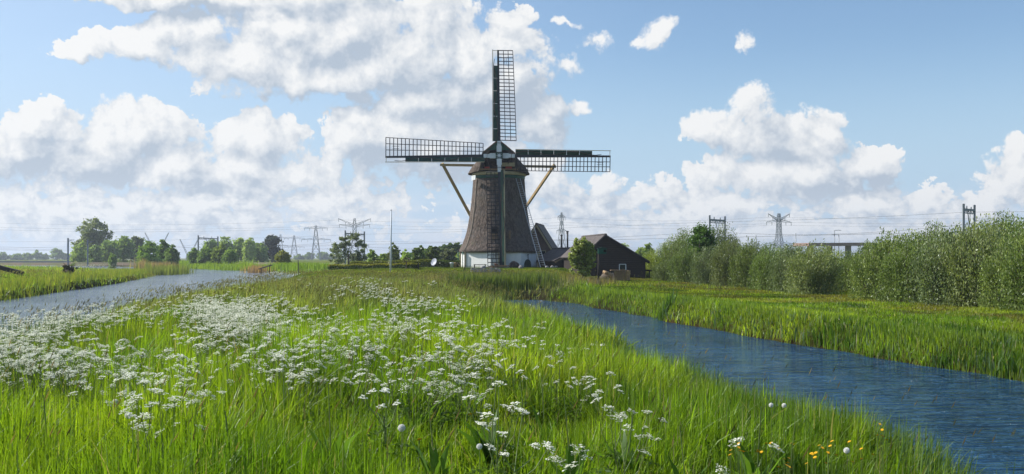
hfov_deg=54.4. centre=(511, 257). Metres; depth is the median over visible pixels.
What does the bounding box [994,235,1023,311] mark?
willow shrub
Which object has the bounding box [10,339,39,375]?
cow parsley
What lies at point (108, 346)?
cow parsley
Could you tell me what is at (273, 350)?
cow parsley
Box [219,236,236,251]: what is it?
broadleaf tree
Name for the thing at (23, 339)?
cow parsley
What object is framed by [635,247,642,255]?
broadleaf tree
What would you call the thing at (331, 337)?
cow parsley
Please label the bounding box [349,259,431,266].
clipped hedge
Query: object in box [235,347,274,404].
cow parsley
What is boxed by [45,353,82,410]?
cow parsley
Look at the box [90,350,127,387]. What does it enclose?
cow parsley
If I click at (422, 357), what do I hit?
cow parsley
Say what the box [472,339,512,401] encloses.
cow parsley
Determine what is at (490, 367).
cow parsley
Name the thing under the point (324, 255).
distant tree
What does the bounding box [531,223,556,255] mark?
brick house
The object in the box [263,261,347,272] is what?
reed bed
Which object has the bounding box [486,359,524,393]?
broad weed
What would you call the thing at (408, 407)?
cow parsley
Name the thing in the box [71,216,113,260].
poplar tree
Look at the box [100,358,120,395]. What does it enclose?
cow parsley
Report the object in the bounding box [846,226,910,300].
willow shrub
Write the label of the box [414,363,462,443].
cow parsley
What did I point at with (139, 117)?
sky
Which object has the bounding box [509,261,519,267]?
stone mound
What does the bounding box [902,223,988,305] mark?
willow shrub
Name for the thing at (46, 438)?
broad weed
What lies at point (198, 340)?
cow parsley
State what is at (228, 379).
cow parsley
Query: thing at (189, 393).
cow parsley
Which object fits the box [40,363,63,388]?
cow parsley
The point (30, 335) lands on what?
cow parsley
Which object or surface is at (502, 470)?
cow parsley
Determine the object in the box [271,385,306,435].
broad weed
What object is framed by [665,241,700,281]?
willow shrub
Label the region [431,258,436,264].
satellite dish
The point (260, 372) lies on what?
cow parsley
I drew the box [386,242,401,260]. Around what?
shrub
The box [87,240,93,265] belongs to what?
rail mast
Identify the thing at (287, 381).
cow parsley
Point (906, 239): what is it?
willow shrub
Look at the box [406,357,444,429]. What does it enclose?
cow parsley
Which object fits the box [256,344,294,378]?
cow parsley
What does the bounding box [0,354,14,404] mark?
cow parsley
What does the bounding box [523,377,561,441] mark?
broad weed
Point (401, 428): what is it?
dandelion clock
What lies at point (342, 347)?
cow parsley
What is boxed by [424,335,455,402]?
cow parsley
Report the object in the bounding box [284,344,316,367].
cow parsley
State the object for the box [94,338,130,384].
cow parsley
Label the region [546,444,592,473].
cow parsley
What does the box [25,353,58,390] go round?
cow parsley
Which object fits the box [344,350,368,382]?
cow parsley
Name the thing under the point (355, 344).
cow parsley
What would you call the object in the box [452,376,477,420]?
cow parsley
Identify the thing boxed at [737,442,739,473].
buttercup
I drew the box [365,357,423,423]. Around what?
cow parsley
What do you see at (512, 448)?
cow parsley
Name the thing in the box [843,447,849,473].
dandelion clock
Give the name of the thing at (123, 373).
cow parsley
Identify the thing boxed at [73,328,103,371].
cow parsley
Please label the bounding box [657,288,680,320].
iris clump
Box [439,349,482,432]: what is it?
cow parsley
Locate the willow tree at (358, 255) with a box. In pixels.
[327,232,367,264]
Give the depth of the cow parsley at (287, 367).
9.33 m
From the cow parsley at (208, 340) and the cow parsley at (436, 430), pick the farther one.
the cow parsley at (208, 340)
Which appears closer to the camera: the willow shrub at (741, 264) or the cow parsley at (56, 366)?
the cow parsley at (56, 366)
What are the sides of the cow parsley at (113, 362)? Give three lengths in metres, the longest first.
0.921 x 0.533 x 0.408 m
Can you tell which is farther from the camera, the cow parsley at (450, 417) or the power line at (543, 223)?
the power line at (543, 223)
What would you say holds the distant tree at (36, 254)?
on the meadow ground at (535, 291)
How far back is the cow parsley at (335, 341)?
11.19 m
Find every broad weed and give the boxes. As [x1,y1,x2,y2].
[24,395,83,470]
[60,373,82,423]
[225,411,251,472]
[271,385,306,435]
[307,383,360,472]
[392,367,441,440]
[408,403,452,473]
[445,360,483,425]
[456,376,497,473]
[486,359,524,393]
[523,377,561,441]
[534,397,597,473]
[591,400,634,473]
[649,378,668,415]
[667,426,713,473]
[731,407,783,473]
[769,413,799,473]
[827,440,837,473]
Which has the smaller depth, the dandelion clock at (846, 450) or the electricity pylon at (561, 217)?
the dandelion clock at (846, 450)
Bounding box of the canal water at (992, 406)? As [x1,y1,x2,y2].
[504,300,1023,473]
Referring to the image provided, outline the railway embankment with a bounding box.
[0,262,346,265]
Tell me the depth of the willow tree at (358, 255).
149.76 m
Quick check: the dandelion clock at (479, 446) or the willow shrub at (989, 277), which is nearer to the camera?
the dandelion clock at (479, 446)
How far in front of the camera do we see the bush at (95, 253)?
310.98 m
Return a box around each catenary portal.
[198,235,218,250]
[345,230,364,264]
[709,215,725,244]
[962,204,975,233]
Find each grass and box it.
[0,263,863,309]
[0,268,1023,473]
[0,276,1023,391]
[0,306,981,473]
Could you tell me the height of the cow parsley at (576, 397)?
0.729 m
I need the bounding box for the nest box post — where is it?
[597,247,607,280]
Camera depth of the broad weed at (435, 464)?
6.89 m
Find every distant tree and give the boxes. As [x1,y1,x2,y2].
[0,252,11,259]
[10,253,21,259]
[21,253,33,259]
[32,249,41,259]
[40,253,48,259]
[49,248,62,259]
[61,253,70,259]
[293,254,305,259]
[303,252,314,259]
[316,251,328,259]
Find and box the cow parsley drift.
[0,277,602,361]
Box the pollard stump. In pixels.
[62,262,77,273]
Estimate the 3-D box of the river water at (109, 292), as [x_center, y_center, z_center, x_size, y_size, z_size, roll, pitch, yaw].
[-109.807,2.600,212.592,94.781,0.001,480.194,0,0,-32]
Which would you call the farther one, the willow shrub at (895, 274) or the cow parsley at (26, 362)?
the willow shrub at (895, 274)
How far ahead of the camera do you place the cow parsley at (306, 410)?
8.34 m
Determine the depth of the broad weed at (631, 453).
7.68 m
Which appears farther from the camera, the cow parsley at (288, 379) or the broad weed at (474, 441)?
the cow parsley at (288, 379)
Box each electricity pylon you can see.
[287,235,300,255]
[301,225,330,258]
[338,218,370,259]
[557,212,565,246]
[765,213,791,252]
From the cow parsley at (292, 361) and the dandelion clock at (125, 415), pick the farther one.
the cow parsley at (292, 361)
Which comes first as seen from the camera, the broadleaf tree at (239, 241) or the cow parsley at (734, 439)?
the cow parsley at (734, 439)
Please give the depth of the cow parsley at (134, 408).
7.51 m
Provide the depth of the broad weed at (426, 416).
8.82 m
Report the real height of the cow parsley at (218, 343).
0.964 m
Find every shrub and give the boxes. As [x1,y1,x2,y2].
[366,249,377,260]
[377,253,388,260]
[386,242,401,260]
[400,249,411,259]
[410,245,426,259]
[425,246,441,259]
[439,248,457,260]
[642,239,675,275]
[650,257,673,280]
[653,227,693,268]
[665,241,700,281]
[688,244,718,283]
[697,222,742,255]
[708,234,742,286]
[727,235,764,287]
[746,240,784,289]
[753,243,779,254]
[764,244,813,260]
[765,241,803,291]
[779,238,845,294]
[824,252,861,289]
[825,247,848,265]
[831,238,883,291]
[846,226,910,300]
[865,228,927,261]
[873,228,936,302]
[900,220,965,251]
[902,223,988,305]
[933,213,1015,306]
[954,213,1008,246]
[966,208,1023,247]
[975,224,1023,308]
[992,214,1023,246]
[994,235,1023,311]
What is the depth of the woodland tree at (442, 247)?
223.36 m
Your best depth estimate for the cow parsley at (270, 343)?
10.88 m
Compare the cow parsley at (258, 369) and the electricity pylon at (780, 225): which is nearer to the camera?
the cow parsley at (258, 369)
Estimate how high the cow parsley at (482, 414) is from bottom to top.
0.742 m
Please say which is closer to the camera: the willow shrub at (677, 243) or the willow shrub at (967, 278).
the willow shrub at (967, 278)
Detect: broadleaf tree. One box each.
[99,240,121,261]
[115,236,136,261]
[129,236,144,261]
[134,239,162,264]
[155,239,168,262]
[203,239,216,249]
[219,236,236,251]
[232,237,244,260]
[241,237,257,261]
[252,243,269,261]
[262,234,283,261]
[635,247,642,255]
[641,242,654,257]
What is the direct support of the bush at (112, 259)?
on the meadow ground at (535, 291)
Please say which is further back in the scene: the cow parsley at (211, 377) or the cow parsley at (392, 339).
the cow parsley at (392, 339)
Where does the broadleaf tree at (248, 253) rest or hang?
on the meadow ground at (535, 291)
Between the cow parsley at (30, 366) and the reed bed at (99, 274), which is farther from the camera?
the reed bed at (99, 274)
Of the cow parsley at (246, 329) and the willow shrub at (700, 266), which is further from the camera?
the willow shrub at (700, 266)
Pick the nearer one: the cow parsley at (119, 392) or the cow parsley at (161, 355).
the cow parsley at (119, 392)
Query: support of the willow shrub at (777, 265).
on the meadow ground at (535, 291)
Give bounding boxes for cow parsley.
[0,347,27,403]
[0,347,33,399]
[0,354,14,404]
[0,355,31,393]
[0,362,29,404]
[1,328,39,373]
[1,339,27,369]
[3,346,51,397]
[3,360,21,390]
[8,347,67,412]
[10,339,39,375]
[10,349,42,394]
[11,332,62,375]
[11,335,51,359]
[13,344,53,381]
[15,332,46,356]
[17,349,83,411]
[19,353,45,387]
[21,348,77,404]
[23,347,56,399]
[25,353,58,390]
[26,355,74,405]
[27,334,67,369]
[37,355,70,385]
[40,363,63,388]
[41,334,58,361]
[43,354,83,399]
[44,359,86,399]
[45,352,87,386]
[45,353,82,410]
[45,355,86,414]
[50,349,87,395]
[53,331,89,365]
[56,349,111,411]
[61,363,107,422]
[66,348,98,385]
[72,352,91,382]
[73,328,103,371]
[75,353,96,396]
[79,332,122,378]
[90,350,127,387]
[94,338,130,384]
[96,345,135,391]
[96,353,136,401]
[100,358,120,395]
[101,369,125,394]
[102,347,150,409]
[104,372,139,426]
[119,374,165,423]
[121,369,163,404]
[121,372,182,445]
[124,336,146,374]
[124,363,147,392]
[125,389,158,446]
[126,400,179,451]
[127,394,161,469]
[131,388,187,473]
[156,348,182,396]
[156,353,188,398]
[162,344,208,392]
[163,375,204,422]
[173,364,203,411]
[174,367,190,409]
[177,391,225,444]
[178,323,215,365]
[182,376,214,404]
[186,337,230,385]
[186,389,215,447]
[192,324,219,355]
[198,324,229,358]
[201,333,220,366]
[207,322,241,358]
[212,328,237,355]
[213,363,241,413]
[220,331,242,357]
[222,323,251,354]
[231,359,271,401]
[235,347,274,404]
[239,354,273,386]
[244,327,271,353]
[246,354,303,417]
[247,337,284,372]
[249,332,277,358]
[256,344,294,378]
[266,353,314,416]
[267,321,292,345]
[271,348,307,399]
[273,350,304,415]
[276,362,313,412]
[277,341,314,380]
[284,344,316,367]
[285,343,318,390]
[285,354,336,419]
[285,360,324,422]
[299,359,331,394]
[300,337,333,369]
[310,340,335,385]
[311,327,358,380]
[314,344,333,367]
[322,328,354,372]
[322,336,358,362]
[329,335,358,368]
[329,354,385,422]
[338,327,377,351]
[341,326,365,369]
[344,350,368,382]
[352,338,383,383]
[352,373,421,457]
[353,340,378,374]
[363,345,387,376]
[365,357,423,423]
[374,350,411,431]
[379,364,411,419]
[382,326,407,358]
[391,354,418,376]
[395,361,433,419]
[395,379,439,446]
[399,330,427,369]
[403,325,429,359]
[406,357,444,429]
[410,367,460,443]
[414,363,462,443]
[417,330,447,376]
[419,342,446,379]
[421,382,453,441]
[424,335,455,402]
[425,371,468,445]
[428,333,467,386]
[431,366,473,441]
[432,359,501,437]
[434,345,474,389]
[435,339,461,386]
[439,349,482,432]
[440,321,464,352]
[446,339,486,398]
[450,359,500,455]
[451,373,500,440]
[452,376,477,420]
[456,329,486,362]
[458,343,488,388]
[462,381,522,473]
[464,388,507,449]
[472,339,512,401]
[474,347,510,395]
[477,342,506,407]
[484,408,554,473]
[489,404,522,473]
[495,339,524,400]
[506,364,540,423]
[534,365,572,408]
[541,351,576,412]
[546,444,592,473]
[554,381,590,436]
[562,377,595,416]
[571,366,590,397]
[575,371,623,426]
[583,408,651,473]
[591,397,633,473]
[633,417,665,473]
[715,436,784,473]
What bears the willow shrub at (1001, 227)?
on the meadow ground at (535, 291)
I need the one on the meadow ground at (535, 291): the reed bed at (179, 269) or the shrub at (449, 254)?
the shrub at (449, 254)
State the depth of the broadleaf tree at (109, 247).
316.79 m
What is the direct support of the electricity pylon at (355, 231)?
on the meadow ground at (535, 291)
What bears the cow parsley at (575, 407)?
on the meadow ground at (535, 291)
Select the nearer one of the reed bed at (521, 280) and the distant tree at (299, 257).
the reed bed at (521, 280)
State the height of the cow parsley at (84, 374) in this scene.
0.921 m
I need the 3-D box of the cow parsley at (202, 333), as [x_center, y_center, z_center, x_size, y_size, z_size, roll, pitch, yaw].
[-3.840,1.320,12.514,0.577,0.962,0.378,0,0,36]
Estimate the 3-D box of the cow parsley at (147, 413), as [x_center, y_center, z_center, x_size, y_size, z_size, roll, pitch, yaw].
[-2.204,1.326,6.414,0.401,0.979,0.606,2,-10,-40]
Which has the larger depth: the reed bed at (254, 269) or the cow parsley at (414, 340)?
the reed bed at (254, 269)
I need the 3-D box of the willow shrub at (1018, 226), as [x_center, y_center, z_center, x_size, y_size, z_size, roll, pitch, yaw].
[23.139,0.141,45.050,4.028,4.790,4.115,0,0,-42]
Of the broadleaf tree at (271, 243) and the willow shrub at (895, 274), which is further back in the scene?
the broadleaf tree at (271, 243)
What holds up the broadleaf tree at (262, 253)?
on the meadow ground at (535, 291)
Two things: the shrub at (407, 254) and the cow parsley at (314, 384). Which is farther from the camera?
the shrub at (407, 254)
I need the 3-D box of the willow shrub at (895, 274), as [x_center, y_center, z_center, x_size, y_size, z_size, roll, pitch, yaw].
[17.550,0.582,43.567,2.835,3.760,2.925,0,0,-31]
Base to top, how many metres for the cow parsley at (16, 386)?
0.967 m
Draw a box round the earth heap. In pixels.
[600,273,612,278]
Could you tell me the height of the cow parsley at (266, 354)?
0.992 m
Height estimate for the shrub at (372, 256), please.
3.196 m
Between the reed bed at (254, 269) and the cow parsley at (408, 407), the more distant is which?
the reed bed at (254, 269)
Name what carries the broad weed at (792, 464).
on the meadow ground at (535, 291)
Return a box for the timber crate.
[610,270,630,280]
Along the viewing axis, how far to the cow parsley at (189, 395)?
8.33 m
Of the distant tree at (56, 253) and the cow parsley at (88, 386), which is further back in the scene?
the distant tree at (56, 253)
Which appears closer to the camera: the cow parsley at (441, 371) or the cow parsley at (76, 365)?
the cow parsley at (441, 371)
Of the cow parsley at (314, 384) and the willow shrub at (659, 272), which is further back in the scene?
the willow shrub at (659, 272)
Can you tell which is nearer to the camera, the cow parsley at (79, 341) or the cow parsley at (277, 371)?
the cow parsley at (277, 371)
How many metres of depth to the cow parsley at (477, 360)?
11.12 m
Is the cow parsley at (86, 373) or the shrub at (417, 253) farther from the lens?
the shrub at (417, 253)
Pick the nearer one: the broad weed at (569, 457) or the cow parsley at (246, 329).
the broad weed at (569, 457)
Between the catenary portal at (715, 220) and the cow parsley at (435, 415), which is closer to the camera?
the cow parsley at (435, 415)
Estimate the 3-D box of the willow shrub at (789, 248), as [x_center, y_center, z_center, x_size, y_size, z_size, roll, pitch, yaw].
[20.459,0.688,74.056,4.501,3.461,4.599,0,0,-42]
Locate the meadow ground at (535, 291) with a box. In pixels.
[0,258,1023,470]
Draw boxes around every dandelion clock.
[124,412,131,444]
[398,424,405,471]
[476,444,481,458]
[769,403,772,426]
[782,403,785,448]
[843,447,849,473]
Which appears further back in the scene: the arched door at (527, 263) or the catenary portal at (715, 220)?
the catenary portal at (715, 220)
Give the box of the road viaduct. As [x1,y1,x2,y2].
[793,243,886,256]
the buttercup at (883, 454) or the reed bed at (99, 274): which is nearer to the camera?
the buttercup at (883, 454)
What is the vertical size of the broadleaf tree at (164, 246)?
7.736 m
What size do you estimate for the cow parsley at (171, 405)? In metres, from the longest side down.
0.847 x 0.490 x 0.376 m
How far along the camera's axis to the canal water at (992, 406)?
20.74 m
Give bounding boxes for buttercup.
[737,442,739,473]
[883,436,883,473]
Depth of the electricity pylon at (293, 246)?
1149.34 m
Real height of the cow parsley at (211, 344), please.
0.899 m
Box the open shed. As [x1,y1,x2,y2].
[536,247,569,267]
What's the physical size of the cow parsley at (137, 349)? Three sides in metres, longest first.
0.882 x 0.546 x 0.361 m
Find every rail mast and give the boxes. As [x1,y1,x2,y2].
[67,238,71,264]
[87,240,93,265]
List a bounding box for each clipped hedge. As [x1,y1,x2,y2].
[327,262,420,269]
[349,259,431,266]
[428,260,460,267]
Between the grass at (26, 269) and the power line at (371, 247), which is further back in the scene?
the power line at (371, 247)
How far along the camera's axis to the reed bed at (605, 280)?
68.18 m
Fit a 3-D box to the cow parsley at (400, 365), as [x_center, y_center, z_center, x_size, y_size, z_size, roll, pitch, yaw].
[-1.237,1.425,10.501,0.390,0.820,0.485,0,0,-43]
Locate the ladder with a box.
[516,179,544,266]
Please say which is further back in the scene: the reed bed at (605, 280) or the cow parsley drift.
the reed bed at (605, 280)
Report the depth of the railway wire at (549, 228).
179.97 m
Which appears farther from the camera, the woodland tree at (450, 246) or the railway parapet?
the railway parapet
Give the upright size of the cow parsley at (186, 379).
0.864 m
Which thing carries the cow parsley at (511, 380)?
on the meadow ground at (535, 291)
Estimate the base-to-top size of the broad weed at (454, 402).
0.776 m
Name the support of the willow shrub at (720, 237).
on the meadow ground at (535, 291)
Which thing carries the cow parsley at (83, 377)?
on the meadow ground at (535, 291)
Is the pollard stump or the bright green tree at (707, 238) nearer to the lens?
the bright green tree at (707, 238)
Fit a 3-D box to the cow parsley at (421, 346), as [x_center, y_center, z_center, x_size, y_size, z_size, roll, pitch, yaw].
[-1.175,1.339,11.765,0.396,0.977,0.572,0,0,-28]
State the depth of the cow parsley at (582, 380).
11.31 m
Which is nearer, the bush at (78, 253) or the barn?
the barn
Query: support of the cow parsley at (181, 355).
on the meadow ground at (535, 291)
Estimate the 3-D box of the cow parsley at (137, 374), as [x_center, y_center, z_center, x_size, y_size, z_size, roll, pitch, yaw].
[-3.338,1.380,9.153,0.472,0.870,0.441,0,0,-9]
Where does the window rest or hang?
in the barn
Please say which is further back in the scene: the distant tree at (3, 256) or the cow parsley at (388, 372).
the distant tree at (3, 256)
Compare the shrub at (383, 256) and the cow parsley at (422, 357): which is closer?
the cow parsley at (422, 357)
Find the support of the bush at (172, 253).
on the meadow ground at (535, 291)
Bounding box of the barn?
[560,233,649,277]
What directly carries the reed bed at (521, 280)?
on the meadow ground at (535, 291)
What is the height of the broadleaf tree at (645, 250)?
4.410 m
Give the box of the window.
[619,264,625,271]
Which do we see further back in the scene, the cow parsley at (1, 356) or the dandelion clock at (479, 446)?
the cow parsley at (1, 356)
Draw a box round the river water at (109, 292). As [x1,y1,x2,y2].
[0,266,296,334]
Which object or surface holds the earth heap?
on the meadow ground at (535, 291)
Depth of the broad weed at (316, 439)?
7.07 m
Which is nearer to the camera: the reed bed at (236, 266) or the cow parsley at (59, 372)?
the cow parsley at (59, 372)
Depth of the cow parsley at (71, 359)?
10.54 m
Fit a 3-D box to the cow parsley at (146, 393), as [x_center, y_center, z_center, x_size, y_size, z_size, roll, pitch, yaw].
[-2.732,1.348,7.683,0.559,0.965,0.428,-8,-5,33]
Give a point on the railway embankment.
(78, 263)
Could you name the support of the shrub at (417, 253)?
on the meadow ground at (535, 291)
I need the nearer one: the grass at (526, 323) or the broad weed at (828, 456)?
the broad weed at (828, 456)
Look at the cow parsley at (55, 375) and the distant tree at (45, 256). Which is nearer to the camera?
the cow parsley at (55, 375)
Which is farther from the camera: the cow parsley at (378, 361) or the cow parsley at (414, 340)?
the cow parsley at (414, 340)
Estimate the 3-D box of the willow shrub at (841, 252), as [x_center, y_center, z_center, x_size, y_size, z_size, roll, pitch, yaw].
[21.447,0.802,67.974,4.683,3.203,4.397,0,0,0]
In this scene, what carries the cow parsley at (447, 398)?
on the meadow ground at (535, 291)
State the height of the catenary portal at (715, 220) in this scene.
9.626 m
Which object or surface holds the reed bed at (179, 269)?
in the river water at (109, 292)
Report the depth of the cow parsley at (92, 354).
9.67 m
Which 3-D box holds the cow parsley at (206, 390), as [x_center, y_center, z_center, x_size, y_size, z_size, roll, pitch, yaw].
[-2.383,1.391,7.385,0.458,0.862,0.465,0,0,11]
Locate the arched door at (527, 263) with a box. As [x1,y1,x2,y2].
[524,254,530,266]
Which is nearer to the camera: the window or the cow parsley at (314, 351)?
the cow parsley at (314, 351)
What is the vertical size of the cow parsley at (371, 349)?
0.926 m
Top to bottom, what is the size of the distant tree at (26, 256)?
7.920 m
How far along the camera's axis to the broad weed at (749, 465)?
7.69 m
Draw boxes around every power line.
[3,222,874,228]
[11,246,835,249]
[14,217,995,224]
[26,225,878,231]
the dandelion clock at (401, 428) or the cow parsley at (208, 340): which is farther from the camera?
the cow parsley at (208, 340)
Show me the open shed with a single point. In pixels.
(552, 256)
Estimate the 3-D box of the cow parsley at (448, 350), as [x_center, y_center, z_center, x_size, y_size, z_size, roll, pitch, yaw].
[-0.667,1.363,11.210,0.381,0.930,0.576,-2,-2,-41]
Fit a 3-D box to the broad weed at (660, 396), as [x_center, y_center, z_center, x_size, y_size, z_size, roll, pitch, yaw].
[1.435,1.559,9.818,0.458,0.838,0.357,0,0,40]
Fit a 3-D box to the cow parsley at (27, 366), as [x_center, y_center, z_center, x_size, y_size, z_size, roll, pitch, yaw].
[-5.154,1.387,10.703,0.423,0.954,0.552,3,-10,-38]
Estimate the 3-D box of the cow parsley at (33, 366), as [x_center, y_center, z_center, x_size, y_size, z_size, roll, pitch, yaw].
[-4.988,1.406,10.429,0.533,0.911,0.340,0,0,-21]
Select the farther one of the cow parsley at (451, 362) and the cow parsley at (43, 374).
the cow parsley at (451, 362)
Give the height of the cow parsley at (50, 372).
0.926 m
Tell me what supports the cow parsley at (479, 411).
on the meadow ground at (535, 291)
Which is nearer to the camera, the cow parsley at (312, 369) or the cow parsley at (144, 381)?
the cow parsley at (144, 381)
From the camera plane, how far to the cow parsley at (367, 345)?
10.78 m
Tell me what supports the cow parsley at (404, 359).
on the meadow ground at (535, 291)
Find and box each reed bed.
[0,267,155,303]
[129,261,192,274]
[130,257,178,268]
[179,260,260,270]
[240,264,275,272]
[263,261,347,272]
[409,274,625,285]
[438,269,565,299]
[560,284,1023,381]
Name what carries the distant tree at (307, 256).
on the meadow ground at (535, 291)
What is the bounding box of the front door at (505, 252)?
[498,252,505,264]
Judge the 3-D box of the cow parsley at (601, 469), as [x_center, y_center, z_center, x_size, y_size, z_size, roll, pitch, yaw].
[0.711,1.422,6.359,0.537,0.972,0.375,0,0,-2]
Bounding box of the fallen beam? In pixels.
[0,265,23,274]
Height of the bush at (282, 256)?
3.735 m
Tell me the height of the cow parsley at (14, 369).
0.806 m
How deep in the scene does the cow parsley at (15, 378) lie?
9.57 m
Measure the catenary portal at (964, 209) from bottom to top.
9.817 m
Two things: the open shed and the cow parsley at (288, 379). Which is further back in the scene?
the open shed
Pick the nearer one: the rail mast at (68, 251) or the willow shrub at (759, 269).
the willow shrub at (759, 269)
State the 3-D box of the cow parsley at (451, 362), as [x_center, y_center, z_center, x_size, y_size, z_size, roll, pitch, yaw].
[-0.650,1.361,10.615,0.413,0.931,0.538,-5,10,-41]
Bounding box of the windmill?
[385,49,610,267]
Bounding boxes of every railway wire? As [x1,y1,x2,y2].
[30,224,985,248]
[69,212,960,241]
[98,232,938,249]
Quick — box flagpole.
[390,210,391,270]
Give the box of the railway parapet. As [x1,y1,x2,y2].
[0,261,69,262]
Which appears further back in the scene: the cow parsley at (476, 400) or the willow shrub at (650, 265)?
the willow shrub at (650, 265)
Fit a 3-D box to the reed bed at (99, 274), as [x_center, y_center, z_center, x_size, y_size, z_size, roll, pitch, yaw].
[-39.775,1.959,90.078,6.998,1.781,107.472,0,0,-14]
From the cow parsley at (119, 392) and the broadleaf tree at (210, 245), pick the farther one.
the broadleaf tree at (210, 245)
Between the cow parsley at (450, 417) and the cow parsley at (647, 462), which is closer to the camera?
the cow parsley at (647, 462)
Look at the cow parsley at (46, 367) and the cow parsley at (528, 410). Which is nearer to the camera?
the cow parsley at (528, 410)
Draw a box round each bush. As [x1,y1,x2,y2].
[69,240,86,262]
[84,244,104,261]
[108,253,116,267]
[163,244,179,265]
[186,247,198,264]
[196,246,212,263]
[210,243,226,264]
[221,247,237,264]
[273,250,291,263]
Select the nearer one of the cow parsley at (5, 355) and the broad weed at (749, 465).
the broad weed at (749, 465)
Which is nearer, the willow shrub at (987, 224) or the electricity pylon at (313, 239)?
the willow shrub at (987, 224)
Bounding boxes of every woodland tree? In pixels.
[439,244,444,251]
[442,243,456,258]
[454,242,460,252]
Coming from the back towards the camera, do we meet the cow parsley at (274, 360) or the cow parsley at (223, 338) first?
the cow parsley at (223, 338)
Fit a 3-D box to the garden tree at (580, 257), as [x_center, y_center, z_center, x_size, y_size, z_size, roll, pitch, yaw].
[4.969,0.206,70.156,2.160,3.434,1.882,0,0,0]
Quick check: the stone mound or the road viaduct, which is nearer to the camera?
the stone mound
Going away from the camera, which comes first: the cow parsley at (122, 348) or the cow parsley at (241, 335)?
the cow parsley at (122, 348)
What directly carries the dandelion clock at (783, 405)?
on the meadow ground at (535, 291)
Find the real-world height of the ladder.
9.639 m
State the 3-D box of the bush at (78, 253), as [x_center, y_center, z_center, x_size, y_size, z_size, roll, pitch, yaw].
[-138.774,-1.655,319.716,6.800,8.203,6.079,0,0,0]
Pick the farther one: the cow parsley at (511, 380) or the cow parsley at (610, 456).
the cow parsley at (511, 380)
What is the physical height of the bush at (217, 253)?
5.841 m
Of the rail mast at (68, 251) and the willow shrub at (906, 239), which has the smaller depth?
the willow shrub at (906, 239)
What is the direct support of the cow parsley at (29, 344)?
on the meadow ground at (535, 291)
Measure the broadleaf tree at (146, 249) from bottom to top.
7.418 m
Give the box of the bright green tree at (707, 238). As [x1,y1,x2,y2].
[686,222,717,255]
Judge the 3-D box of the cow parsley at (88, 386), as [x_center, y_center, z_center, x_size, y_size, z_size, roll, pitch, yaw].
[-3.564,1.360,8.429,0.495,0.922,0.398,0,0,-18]
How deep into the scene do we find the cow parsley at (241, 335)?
12.83 m
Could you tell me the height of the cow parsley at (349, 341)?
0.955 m
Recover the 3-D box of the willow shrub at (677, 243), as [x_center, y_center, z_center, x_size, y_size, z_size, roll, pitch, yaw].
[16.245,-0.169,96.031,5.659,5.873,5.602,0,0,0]
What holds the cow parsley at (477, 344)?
on the meadow ground at (535, 291)
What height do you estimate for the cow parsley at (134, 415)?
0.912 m
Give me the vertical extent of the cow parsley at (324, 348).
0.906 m
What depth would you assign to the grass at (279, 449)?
8.80 m
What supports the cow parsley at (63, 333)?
on the meadow ground at (535, 291)
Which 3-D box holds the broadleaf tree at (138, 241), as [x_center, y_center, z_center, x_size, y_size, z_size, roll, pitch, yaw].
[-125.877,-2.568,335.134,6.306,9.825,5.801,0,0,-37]
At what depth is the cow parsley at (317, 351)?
10.45 m
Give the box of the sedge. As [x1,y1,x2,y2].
[529,309,1015,473]
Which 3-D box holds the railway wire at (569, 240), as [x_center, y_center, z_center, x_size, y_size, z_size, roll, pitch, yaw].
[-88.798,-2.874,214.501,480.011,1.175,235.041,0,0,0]
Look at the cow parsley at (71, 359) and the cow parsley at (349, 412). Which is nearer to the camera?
the cow parsley at (349, 412)
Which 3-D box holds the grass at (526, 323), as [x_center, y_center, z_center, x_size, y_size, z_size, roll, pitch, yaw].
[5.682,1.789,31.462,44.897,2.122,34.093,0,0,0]
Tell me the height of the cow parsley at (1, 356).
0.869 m
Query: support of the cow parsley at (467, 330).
on the meadow ground at (535, 291)
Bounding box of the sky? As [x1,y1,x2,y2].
[0,0,1023,257]
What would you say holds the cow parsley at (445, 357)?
on the meadow ground at (535, 291)
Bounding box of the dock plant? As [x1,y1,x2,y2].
[703,411,734,456]
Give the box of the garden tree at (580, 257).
[568,236,596,277]
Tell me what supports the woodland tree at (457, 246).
on the meadow ground at (535, 291)
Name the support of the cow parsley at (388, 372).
on the meadow ground at (535, 291)
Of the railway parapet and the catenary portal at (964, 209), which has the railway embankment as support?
the railway parapet
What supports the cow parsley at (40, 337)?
on the meadow ground at (535, 291)
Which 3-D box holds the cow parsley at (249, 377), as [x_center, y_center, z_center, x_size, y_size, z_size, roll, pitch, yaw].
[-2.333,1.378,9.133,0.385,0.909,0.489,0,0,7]
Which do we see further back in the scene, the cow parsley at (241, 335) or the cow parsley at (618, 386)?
the cow parsley at (241, 335)
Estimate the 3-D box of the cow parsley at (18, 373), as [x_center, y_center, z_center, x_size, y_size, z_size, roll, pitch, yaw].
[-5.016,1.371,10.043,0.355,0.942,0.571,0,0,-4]
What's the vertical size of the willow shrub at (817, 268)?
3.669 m
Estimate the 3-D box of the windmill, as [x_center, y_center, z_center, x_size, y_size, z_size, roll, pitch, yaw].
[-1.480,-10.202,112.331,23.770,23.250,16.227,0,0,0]
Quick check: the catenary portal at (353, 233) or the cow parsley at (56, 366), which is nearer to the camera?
the cow parsley at (56, 366)

